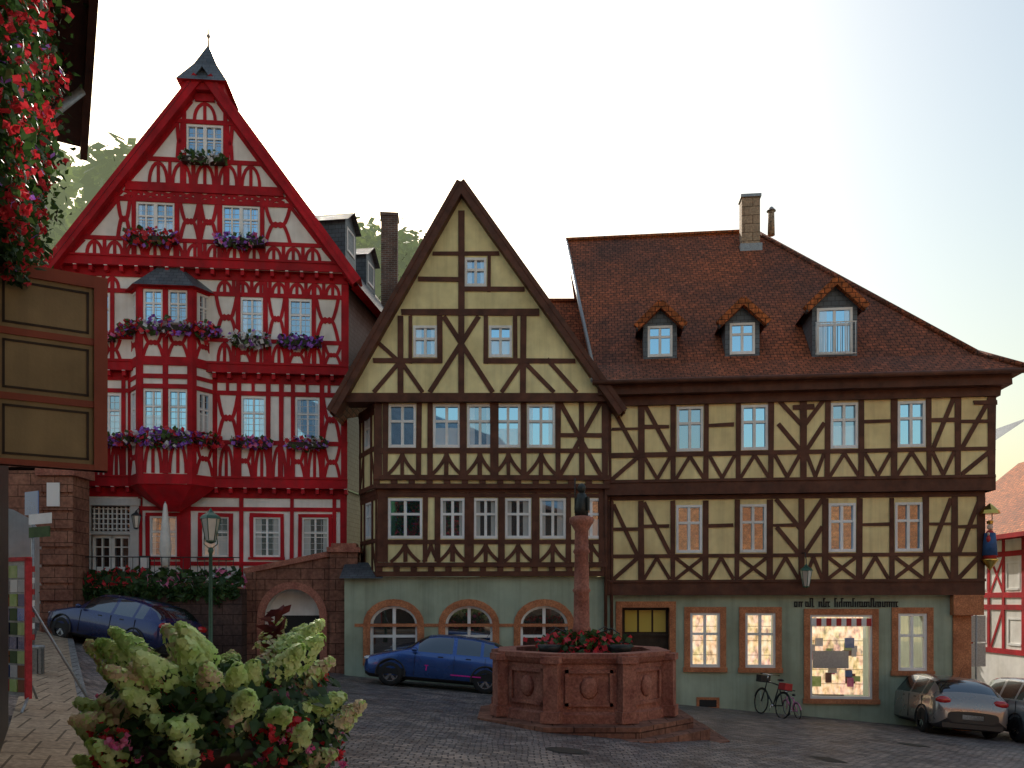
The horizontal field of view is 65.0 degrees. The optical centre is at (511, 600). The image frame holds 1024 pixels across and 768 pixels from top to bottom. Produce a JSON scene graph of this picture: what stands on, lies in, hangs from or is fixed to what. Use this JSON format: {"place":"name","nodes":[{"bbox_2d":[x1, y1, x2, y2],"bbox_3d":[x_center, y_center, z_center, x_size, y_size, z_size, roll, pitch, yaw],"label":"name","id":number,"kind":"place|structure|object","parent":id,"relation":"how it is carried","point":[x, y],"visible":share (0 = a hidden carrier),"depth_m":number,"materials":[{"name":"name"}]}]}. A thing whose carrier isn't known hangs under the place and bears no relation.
{"place":"outdoors","nodes":[
{"label":"outdoors","id":0,"kind":"place"},
{"bbox_2d":[38,132,428,300],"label":"hill trees","id":1,"kind":"object","parent":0,"point":[91,178],"depth_m":83.43,"materials":[{"name":"green plant"}]},
{"bbox_2d":[9,615,1023,767],"bbox_3d":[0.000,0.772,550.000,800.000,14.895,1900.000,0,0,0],"label":"ground cobbles","id":2,"kind":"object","parent":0,"point":[407,724],"visible":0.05,"depth_m":13.97,"materials":[{"name":"grey stone"}]},
{"bbox_2d":[9,509,40,622],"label":"lane house","id":3,"kind":"structure","parent":2,"relation":"on","point":[19,540],"depth_m":26.00,"materials":[{"name":"white paint"}]},
{"bbox_2d":[25,491,51,644],"bbox_3d":[-9.096,-0.418,15.460,0.950,3.400,0.095,0,0,30],"label":"sign post","id":4,"kind":"object","parent":2,"relation":"on","point":[32,505],"visible":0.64,"depth_m":15.53,"materials":[{"name":"grey metal"}]},
{"bbox_2d":[9,557,88,712],"bbox_3d":[-6.272,0.458,10.458,1.234,2.014,1.030,0,0,28],"label":"postcard stand","id":5,"kind":"object","parent":2,"relation":"on","point":[21,607],"visible":0.62,"depth_m":10.12,"materials":[{"name":"red painted metal"},{"name":"printed paper cards"}]},
{"bbox_2d":[0,630,98,767],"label":"sidewalk","id":6,"kind":"structure","parent":2,"relation":"on","point":[41,732],"depth_m":9.51,"materials":[{"name":"stone"}]},
{"bbox_2d":[32,645,44,673],"bbox_3d":[-8.400,1.062,14.000,0.448,0.560,0.460,0,0,0],"label":"litter bin","id":7,"kind":"object","parent":6,"relation":"on","point":[37,659],"visible":0.28,"depth_m":13.93,"materials":[{"name":"grey metal"}]},
{"bbox_2d":[9,466,94,640],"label":"stone wall","id":8,"kind":"structure","parent":2,"relation":"on","point":[64,549],"depth_m":22.14,"materials":[{"name":"stone"}]},
{"bbox_2d":[0,0,107,751],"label":"building","id":9,"kind":"structure","parent":2,"relation":"on","point":[53,368],"depth_m":7.26,"materials":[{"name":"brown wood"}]},
{"bbox_2d":[0,0,87,288],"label":"hanging flowers","id":10,"kind":"object","parent":9,"relation":"attached to","point":[29,56],"visible":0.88,"depth_m":5.83,"materials":[{"name":"red plant"}]},
{"bbox_2d":[47,594,206,652],"bbox_3d":[-10.576,0.481,22.043,4.280,1.722,2.093,8,-3,22],"label":"car","id":11,"kind":"object","parent":2,"relation":"on","point":[145,619],"visible":0.58,"depth_m":21.23,"materials":[{"name":"blue metal"}]},
{"bbox_2d":[40,543,361,673],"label":"stone wall","id":12,"kind":"structure","parent":2,"relation":"on","point":[318,579],"depth_m":23.95,"materials":[{"name":"stone"}]},
{"bbox_2d":[82,565,246,607],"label":"terrace hedge plants","id":13,"kind":"object","parent":12,"relation":"attached to","point":[174,584],"visible":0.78,"depth_m":22.99,"materials":[{"name":"green plant"}]},
{"bbox_2d":[159,502,171,567],"bbox_3d":[-10.146,-1.640,23.510,0.462,2.520,0.462,0,0,0],"label":"closed parasol","id":14,"kind":"object","parent":12,"relation":"on","point":[165,549],"visible":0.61,"depth_m":23.41,"materials":[{"name":"white fabric"}]},
{"bbox_2d":[200,508,221,658],"bbox_3d":[-5.250,0.054,14.000,0.322,3.353,0.372,0,0,0],"label":"street lamp post","id":15,"kind":"object","parent":2,"relation":"on","point":[210,520],"visible":0.77,"depth_m":13.97,"materials":[{"name":"green metal"}]},
{"bbox_2d":[119,724,327,767],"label":"planter tub","id":16,"kind":"object","parent":2,"relation":"on","point":[219,761],"visible":0.17,"depth_m":5.88,"materials":[{"name":"wood"}]},
{"bbox_2d":[67,605,366,767],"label":"planter hydrangeas","id":17,"kind":"object","parent":16,"relation":"in","point":[190,695],"visible":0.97,"depth_m":6.04,"materials":[{"name":"green plant"}]},
{"bbox_2d":[40,26,443,667],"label":"red timber house","id":18,"kind":"structure","parent":2,"relation":"on","point":[244,306],"depth_m":23.88,"materials":[{"name":"wood"}]},
{"bbox_2d":[131,508,150,568],"bbox_3d":[-11.056,-1.855,23.898,0.315,1.809,0.644,0,0,8],"label":"wall lantern","id":19,"kind":"object","parent":18,"relation":"attached to","point":[136,516],"depth_m":23.78,"materials":[{"name":"metal"}]},
{"bbox_2d":[364,631,502,693],"bbox_3d":[-1.893,1.527,21.937,4.090,1.702,2.043,5,-2,0],"label":"car","id":20,"kind":"object","parent":2,"relation":"on","point":[453,659],"visible":0.78,"depth_m":21.08,"materials":[{"name":"blue metal"}]},
{"bbox_2d":[326,179,626,686],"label":"half-timbered house","id":21,"kind":"structure","parent":2,"relation":"on","point":[472,400],"depth_m":23.10,"materials":[{"name":"beige paint"}]},
{"bbox_2d":[479,298,596,576],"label":"wing roof","id":22,"kind":"structure","parent":21,"relation":"attached to","point":[568,309],"depth_m":27.61,"materials":[{"name":"tile"}]},
{"bbox_2d":[477,478,729,742],"bbox_3d":[1.350,0.365,15.600,5.174,5.470,5.174,0,0,0],"label":"fountain","id":23,"kind":"object","parent":2,"relation":"on","point":[626,692],"visible":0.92,"depth_m":14.35,"materials":[{"name":"stone"}]},
{"bbox_2d":[523,629,633,652],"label":"flowers","id":24,"kind":"object","parent":23,"relation":"attached to","point":[568,640],"visible":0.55,"depth_m":15.21,"materials":[{"name":"red plant"}]},
{"bbox_2d":[545,743,929,762],"bbox_3d":[1.731,2.263,12.668,16.577,1.633,2.686,0,0,-25],"label":"drain and manhole covers","id":25,"kind":"object","parent":2,"relation":"on","point":[580,751],"visible":0.69,"depth_m":11.80,"materials":[{"name":"metal"}]},
{"bbox_2d":[754,673,792,718],"bbox_3d":[7.140,2.597,22.018,0.569,1.141,1.811,7,-2,-14],"label":"bicycle","id":26,"kind":"object","parent":2,"relation":"on","point":[766,678],"visible":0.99,"depth_m":21.88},
{"bbox_2d":[564,193,1023,730],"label":"cream shop house","id":27,"kind":"structure","parent":2,"relation":"on","point":[786,406],"depth_m":22.98,"materials":[{"name":"beige paint"}]},
{"bbox_2d":[799,552,812,587],"bbox_3d":[8.206,-0.856,22.532,0.322,1.012,0.605,0,0,0],"label":"wall lantern","id":28,"kind":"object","parent":27,"relation":"attached to","point":[806,570],"depth_m":22.34,"materials":[{"name":"metal"}]},
{"bbox_2d":[979,503,1000,569],"bbox_3d":[13.200,-1.775,22.193,0.480,1.850,0.480,0,0,0],"label":"corner madonna statue","id":29,"kind":"object","parent":27,"relation":"attached to","point":[989,560],"visible":1,"depth_m":22.08,"materials":[{"name":"blue stone"}]},
{"bbox_2d":[894,667,1008,737],"bbox_3d":[11.676,2.661,22.052,2.113,1.752,4.310,5,-2,6],"label":"car","id":30,"kind":"object","parent":2,"relation":"on","point":[926,702],"visible":0.87,"depth_m":20.19,"materials":[{"name":"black metal"}]},
{"bbox_2d":[971,615,985,679],"bbox_3d":[14.148,2.131,24.500,0.639,3.450,0.059,0,0,-12],"label":"traffic sign post","id":31,"kind":"object","parent":2,"relation":"on","point":[978,634],"visible":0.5,"depth_m":24.50,"materials":[{"name":"grey metal"}]},
{"bbox_2d":[971,462,1023,683],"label":"red timber house","id":32,"kind":"structure","parent":2,"relation":"on","point":[1004,601],"depth_m":31.19,"materials":[{"name":"white paint"}]},
{"bbox_2d":[988,677,1023,741],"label":"car","id":33,"kind":"object","parent":2,"relation":"on","point":[1009,691],"visible":0.45,"depth_m":20.43,"materials":[{"name":"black metal"}]},
{"bbox_2d":[48,0,1023,480],"label":"sky","id":34,"kind":"structure","parent":0,"point":[884,139],"materials":[{"name":"white"}]},
{"bbox_2d":[348,489,771,664],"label":"hillside terrain","id":35,"kind":"structure","parent":0,"point":[716,615],"depth_m":63.48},
{"bbox_2d":[996,419,1023,439],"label":"slate roof house","id":36,"kind":"structure","parent":35,"relation":"on","point":[1001,431],"depth_m":48.53,"materials":[{"name":"white paint"}]},
{"bbox_2d":[783,690,801,718],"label":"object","id":37,"kind":"object","parent":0,"point":[795,703],"visible":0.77,"depth_m":22.04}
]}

